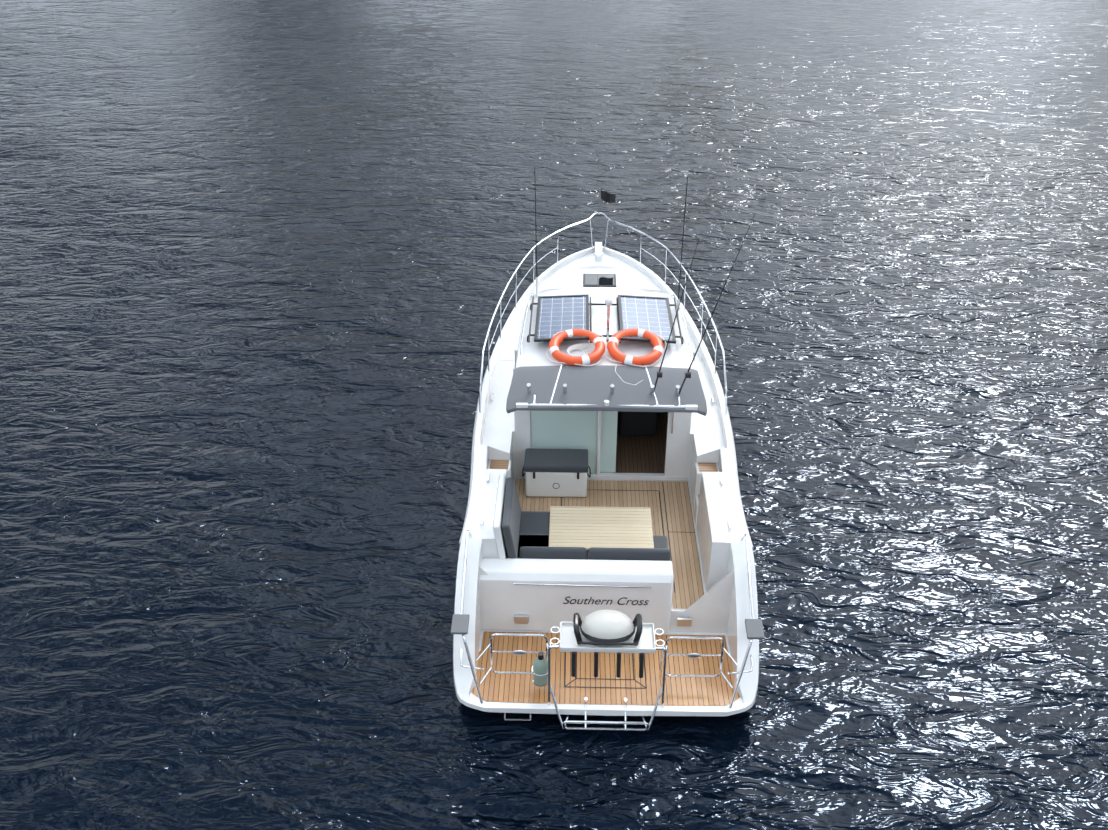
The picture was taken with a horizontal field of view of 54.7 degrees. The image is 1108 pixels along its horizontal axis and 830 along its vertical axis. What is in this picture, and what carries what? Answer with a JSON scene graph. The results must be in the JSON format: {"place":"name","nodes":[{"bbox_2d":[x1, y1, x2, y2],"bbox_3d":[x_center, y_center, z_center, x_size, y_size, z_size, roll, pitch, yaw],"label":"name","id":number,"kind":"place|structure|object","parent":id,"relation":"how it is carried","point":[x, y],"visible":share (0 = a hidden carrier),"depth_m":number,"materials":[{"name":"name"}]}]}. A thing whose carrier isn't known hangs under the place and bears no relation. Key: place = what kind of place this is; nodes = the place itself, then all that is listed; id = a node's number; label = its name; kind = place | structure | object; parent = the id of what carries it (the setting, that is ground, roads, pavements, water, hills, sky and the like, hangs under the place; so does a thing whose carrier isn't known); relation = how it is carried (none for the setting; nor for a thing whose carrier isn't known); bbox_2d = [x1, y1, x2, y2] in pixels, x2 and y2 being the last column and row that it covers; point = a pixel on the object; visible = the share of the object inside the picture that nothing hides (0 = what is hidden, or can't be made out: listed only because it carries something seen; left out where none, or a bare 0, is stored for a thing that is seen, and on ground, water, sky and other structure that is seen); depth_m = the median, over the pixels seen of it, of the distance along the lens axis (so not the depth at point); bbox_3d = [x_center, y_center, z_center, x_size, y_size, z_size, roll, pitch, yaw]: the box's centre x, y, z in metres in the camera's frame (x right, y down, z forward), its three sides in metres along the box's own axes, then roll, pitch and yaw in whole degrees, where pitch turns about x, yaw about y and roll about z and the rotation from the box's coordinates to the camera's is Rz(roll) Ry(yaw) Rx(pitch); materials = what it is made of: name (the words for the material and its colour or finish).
{"place":"outdoors","nodes":[
{"label":"outdoors","id":0,"kind":"place"},
{"bbox_2d":[0,0,1107,829],"bbox_3d":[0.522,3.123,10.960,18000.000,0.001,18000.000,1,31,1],"label":"sea water","id":1,"kind":"structure","parent":0,"point":[260,260],"depth_m":16.99,"materials":[{"name":"blue liquid"}]},
{"bbox_2d":[453,246,758,715],"bbox_3d":[0.626,0.406,14.372,3.170,2.137,8.850,1,31,1],"label":"hull","id":2,"kind":"object","parent":1,"relation":"on","point":[720,606],"visible":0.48,"depth_m":11.75,"materials":[{"name":"white plastic"}]},
{"bbox_2d":[504,713,531,720],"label":"step","id":3,"kind":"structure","parent":2,"relation":"in","point":[519,719],"depth_m":10.89,"materials":[{"name":"silver metal"}]},
{"bbox_2d":[479,474,673,632],"bbox_3d":[0.240,1.520,11.919,2.082,1.259,1.240,1,31,1],"label":"transom","id":4,"kind":"object","parent":2,"relation":"attached to","point":[504,600],"visible":0.6,"depth_m":11.45,"materials":[{"name":"white plastic"}]},
{"bbox_2d":[512,582,653,587],"bbox_3d":[0.306,1.805,11.356,1.502,0.070,0.066,1,31,1],"label":"transom handrail","id":5,"kind":"object","parent":4,"relation":"attached to","point":[579,585],"visible":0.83,"depth_m":11.32,"materials":[{"name":"silver metal"}]},
{"bbox_2d":[502,477,670,560],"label":"sofa cushions","id":6,"kind":"object","parent":4,"relation":"on","point":[519,528],"visible":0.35,"depth_m":11.58,"materials":[{"name":"grey fabric"}]},
{"bbox_2d":[521,511,667,547],"bbox_3d":[0.365,1.355,11.986,1.792,0.010,0.902,1,31,1],"label":"cushion piping","id":7,"kind":"object","parent":6,"relation":"attached to","point":[548,534],"visible":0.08,"depth_m":12.01,"materials":[{"name":"grey fabric"}]},
{"bbox_2d":[563,596,648,604],"bbox_3d":[0.557,1.990,11.464,0.918,0.105,0.002,1,31,1],"label":"boat name lettering","id":8,"kind":"object","parent":4,"relation":"attached to","point":[604,600],"visible":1,"depth_m":11.47,"materials":[{"name":"black paint"}]},
{"bbox_2d":[594,242,602,261],"bbox_3d":[0.727,-2.657,17.468,0.146,0.150,0.625,1,31,1],"label":"bow roller","id":9,"kind":"object","parent":2,"relation":"on","point":[598,254],"visible":0.94,"depth_m":17.26,"materials":[{"name":"silver metal"}]},
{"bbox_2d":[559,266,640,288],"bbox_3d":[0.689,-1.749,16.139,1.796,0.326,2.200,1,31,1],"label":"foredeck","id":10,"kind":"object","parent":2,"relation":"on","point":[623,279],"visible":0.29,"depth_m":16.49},
{"bbox_2d":[583,274,615,286],"bbox_3d":[0.697,-2.056,16.339,0.500,0.020,0.460,1,31,1],"label":"hatch frame","id":11,"kind":"object","parent":10,"relation":"on","point":[584,285],"visible":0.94,"depth_m":16.15,"materials":[{"name":"grey metal"}]},
{"bbox_2d":[585,274,613,284],"bbox_3d":[0.697,-2.066,16.333,0.440,0.006,0.400,1,31,1],"label":"deck hatch","id":12,"kind":"object","parent":11,"relation":"in","point":[599,279],"visible":1,"depth_m":16.32,"materials":[{"name":"grey glass"}]},
{"bbox_2d":[479,212,726,415],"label":"pulpit rails","id":13,"kind":"object","parent":2,"relation":"on","point":[641,249],"visible":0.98,"depth_m":15.37,"materials":[{"name":"silver metal"}]},
{"bbox_2d":[488,460,718,525],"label":"side steps","id":14,"kind":"structure","parent":2,"relation":"on","point":[696,486],"depth_m":12.85,"materials":[{"name":"white plastic"}]},
{"bbox_2d":[490,460,717,498],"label":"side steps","id":15,"kind":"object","parent":14,"relation":"on","point":[503,464],"visible":0.55,"depth_m":12.85,"materials":[{"name":"brown wood"}]},
{"bbox_2d":[471,631,739,705],"bbox_3d":[0.534,2.652,11.249,2.960,0.001,1.040,1,31,1],"label":"swim platform decking","id":16,"kind":"object","parent":2,"relation":"on","point":[679,691],"visible":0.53,"depth_m":11.15,"materials":[{"name":"brown wood"}]},
{"bbox_2d":[561,482,693,688],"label":"deck seams","id":17,"kind":"object","parent":16,"relation":"on","point":[632,653],"visible":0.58,"depth_m":11.31,"materials":[{"name":"black rubber"}]},
{"bbox_2d":[459,329,752,548],"bbox_3d":[0.642,-0.660,14.538,3.218,0.380,7.441,1,31,1],"label":"rub rail","id":18,"kind":"object","parent":2,"relation":"on","point":[473,450],"visible":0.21,"depth_m":12.63,"materials":[{"name":"grey"}]},
{"bbox_2d":[480,393,731,528],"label":"deck cleats","id":19,"kind":"object","parent":2,"relation":"on","point":[710,489],"visible":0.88,"depth_m":12.14,"materials":[{"name":"silver metal"}]},
{"bbox_2d":[512,615,700,658],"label":"lights","id":20,"kind":"object","parent":2,"relation":"on","point":[520,619],"visible":1,"depth_m":11.55,"materials":[{"name":"silver metal"}]},
{"bbox_2d":[460,530,753,707],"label":"stern rails","id":21,"kind":"object","parent":2,"relation":"on","point":[472,668],"visible":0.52,"depth_m":10.84,"materials":[{"name":"silver metal"}]},
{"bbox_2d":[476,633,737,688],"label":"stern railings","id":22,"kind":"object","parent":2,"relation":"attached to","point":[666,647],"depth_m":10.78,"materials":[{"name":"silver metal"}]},
{"bbox_2d":[532,666,547,686],"bbox_3d":[-0.133,2.646,10.880,0.192,0.172,0.204,1,31,1],"label":"tank holder","id":23,"kind":"object","parent":22,"relation":"attached to","point":[539,675],"visible":0.38,"depth_m":10.86,"materials":[{"name":"silver metal"}]},
{"bbox_2d":[533,657,547,685],"bbox_3d":[-0.134,2.577,10.849,0.156,0.310,0.160,1,31,1],"label":"gas bottle","id":24,"kind":"object","parent":22,"relation":"attached to","point":[540,667],"visible":0.73,"depth_m":10.78,"materials":[{"name":"green metal"}]},
{"bbox_2d":[538,652,543,659],"bbox_3d":[-0.134,2.418,10.754,0.057,0.060,0.060,1,31,1],"label":"tank valve","id":25,"kind":"object","parent":24,"relation":"on","point":[540,655],"visible":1,"depth_m":10.74,"materials":[{"name":"black metal"}]},
{"bbox_2d":[548,627,666,730],"bbox_3d":[0.524,2.624,10.730,1.168,0.938,0.545,1,31,1],"label":"ladder","id":26,"kind":"object","parent":2,"relation":"on","point":[662,648],"visible":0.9,"depth_m":10.72,"materials":[{"name":"silver metal"}]},
{"bbox_2d":[571,612,643,677],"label":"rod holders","id":27,"kind":"object","parent":26,"relation":"on","point":[577,621],"visible":0.96,"depth_m":10.40,"materials":[{"name":"black metal"}]},
{"bbox_2d":[451,614,764,638],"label":"outboard bracket pads","id":28,"kind":"object","parent":2,"relation":"attached to","point":[754,627],"visible":1,"depth_m":10.69,"materials":[{"name":"grey plastic"}]},
{"bbox_2d":[515,479,703,608],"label":"cockpit floor","id":29,"kind":"structure","parent":2,"relation":"on","point":[689,590],"depth_m":13.20,"materials":[{"name":"brown wood"}]},
{"bbox_2d":[525,472,586,496],"bbox_3d":[0.031,0.765,13.408,0.760,0.380,0.400,1,31,1],"label":"cooler box","id":30,"kind":"object","parent":29,"relation":"on","point":[542,485],"visible":0.65,"depth_m":13.23,"materials":[{"name":"white plastic"}]},
{"bbox_2d":[524,448,587,472],"bbox_3d":[0.031,0.564,13.287,0.790,0.090,0.430,1,31,1],"label":"cooler lid","id":31,"kind":"object","parent":30,"relation":"on","point":[559,460],"visible":1,"depth_m":13.20,"materials":[{"name":"grey plastic"}]},
{"bbox_2d":[522,465,590,488],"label":"cooler fittings","id":32,"kind":"object","parent":30,"relation":"attached to","point":[523,474],"visible":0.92,"depth_m":13.26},
{"bbox_3d":[0.637,-0.917,14.125,2.180,1.153,2.510,1,31,1],"label":"cabin","id":33,"kind":"object","parent":2,"relation":"on","visible":0},
{"bbox_2d":[530,411,617,473],"bbox_3d":[0.248,0.092,13.344,1.080,1.560,0.053,1,31,1],"label":"bulkhead frosted panel","id":34,"kind":"object","parent":33,"relation":"attached to","point":[563,429],"visible":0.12,"depth_m":13.40,"materials":[{"name":"teal glass"}]},
{"bbox_2d":[527,294,683,343],"bbox_3d":[0.619,-1.153,13.116,1.866,0.189,1.298,1,31,1],"label":"solar rack","id":35,"kind":"object","parent":33,"relation":"on","point":[619,316],"visible":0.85,"depth_m":13.02,"materials":[{"name":"grey metal"}]},
{"bbox_2d":[537,296,672,339],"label":"solar panels","id":36,"kind":"object","parent":35,"relation":"on","point":[558,314],"visible":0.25,"depth_m":13.13,"materials":[{"name":"blue glass"}]},
{"bbox_2d":[520,293,690,356],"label":"roof hand rails","id":37,"kind":"object","parent":33,"relation":"on","point":[535,295],"visible":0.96,"depth_m":13.03,"materials":[{"name":"silver metal"}]},
{"bbox_2d":[506,365,706,415],"bbox_3d":[0.586,-0.285,12.015,2.219,0.269,0.660,1,31,1],"label":"awning","id":38,"kind":"object","parent":33,"relation":"on","point":[589,386],"visible":0.94,"depth_m":11.95,"materials":[{"name":"grey"}]},
{"bbox_2d":[527,363,685,407],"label":"rod holders","id":39,"kind":"object","parent":38,"relation":"on","point":[677,390],"visible":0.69,"depth_m":11.79,"materials":[{"name":"silver metal"}]},
{"bbox_2d":[654,215,754,393],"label":"fishing rods","id":40,"kind":"object","parent":39,"relation":"in","point":[687,374],"visible":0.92,"depth_m":11.55,"materials":[{"name":"black plastic"}]},
{"bbox_2d":[546,331,666,384],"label":"life ring ropes","id":41,"kind":"object","parent":38,"relation":"on","point":[573,347],"visible":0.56,"depth_m":12.44,"materials":[{"name":"white fabric"}]},
{"bbox_2d":[604,400,608,405],"bbox_3d":[0.579,-0.131,11.769,0.060,0.045,0.060,1,31,1],"label":"stern light","id":42,"kind":"object","parent":38,"relation":"on","point":[606,402],"visible":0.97,"depth_m":11.75,"materials":[{"name":"white plastic"}]},
{"bbox_2d":[516,277,697,409],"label":"navigation lights","id":43,"kind":"object","parent":33,"relation":"on","point":[608,301],"visible":0.94,"depth_m":12.47},
{"bbox_2d":[534,167,687,298],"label":"antennas","id":44,"kind":"object","parent":43,"relation":"attached to","point":[682,237],"visible":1,"depth_m":13.13,"materials":[{"name":"black plastic"}]},
{"bbox_2d":[671,412,673,433],"bbox_3d":[1.466,0.075,13.216,0.020,0.350,0.030,1,31,1],"label":"door handle","id":45,"kind":"object","parent":33,"relation":"attached to","point":[672,422],"visible":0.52,"depth_m":13.21,"materials":[{"name":"silver metal"}]},
{"bbox_2d":[549,506,653,549],"bbox_3d":[0.528,1.276,12.091,1.160,0.035,0.780,1,31,1],"label":"table top","id":46,"kind":"object","parent":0,"point":[587,528],"visible":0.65,"depth_m":12.07,"materials":[{"name":"beige wood"}]},
{"bbox_2d":[513,348,695,480],"bbox_3d":[0.603,0.020,13.260,2.190,1.850,0.080,1,31,1],"label":"cabin bulkhead","id":47,"kind":"object","parent":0,"point":[676,444],"visible":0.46,"depth_m":13.45,"materials":[{"name":"white plastic"}]},
{"bbox_2d":[516,287,695,369],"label":"cabin roof","id":48,"kind":"structure","parent":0,"point":[676,354],"depth_m":12.81,"materials":[{"name":"white plastic"}]},
{"bbox_2d":[548,328,663,365],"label":"life rings","id":49,"kind":"object","parent":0,"point":[597,353],"visible":0.98,"depth_m":12.35,"materials":[{"name":"orange plastic"}]},
{"bbox_2d":[603,306,609,342],"bbox_3d":[0.639,-1.081,12.656,0.100,0.500,0.100,1,31,1],"label":"mast post","id":50,"kind":"object","parent":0,"point":[608,318],"visible":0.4,"depth_m":12.64,"materials":[{"name":"metal"}]},
{"bbox_2d":[560,622,655,652],"bbox_3d":[0.525,2.192,10.553,0.935,0.065,0.375,1,31,1],"label":"grill table","id":51,"kind":"object","parent":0,"point":[646,643],"visible":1,"depth_m":10.46,"materials":[{"name":"white plastic"}]},
{"bbox_2d":[580,623,634,641],"bbox_3d":[0.526,2.098,10.531,0.550,0.171,0.410,1,31,1],"label":"grill base","id":52,"kind":"object","parent":51,"relation":"on","point":[595,639],"visible":0.25,"depth_m":10.39,"materials":[{"name":"black metal"}]},
{"bbox_2d":[581,609,633,638],"bbox_3d":[0.526,2.026,10.488,0.520,0.172,0.380,1,31,1],"label":"lid","id":53,"kind":"object","parent":52,"relation":"on","point":[607,624],"visible":1,"depth_m":10.40,"materials":[{"name":"white plastic"}]},
{"bbox_2d":[603,412,667,472],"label":"cabin floor","id":54,"kind":"structure","parent":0,"point":[640,454],"depth_m":14.22,"materials":[{"name":"brown wood"}]},
{"bbox_2d":[618,411,662,435],"bbox_3d":[0.604,-0.168,14.203,1.850,1.100,1.650,1,31,1],"label":"cabin interior","id":55,"kind":"object","parent":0,"point":[637,423],"visible":0.15,"depth_m":14.39,"materials":[{"name":"black"}]},
{"label":"flag staff","id":56,"kind":"object","parent":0,"visible":0},
{"bbox_2d":[601,189,615,202],"bbox_3d":[0.873,-3.537,17.294,0.250,0.221,0.034,8,32,13],"label":"bow flag","id":57,"kind":"object","parent":56,"relation":"attached to","point":[608,197],"visible":1,"depth_m":17.31,"materials":[{"name":"black fabric"}]}
]}

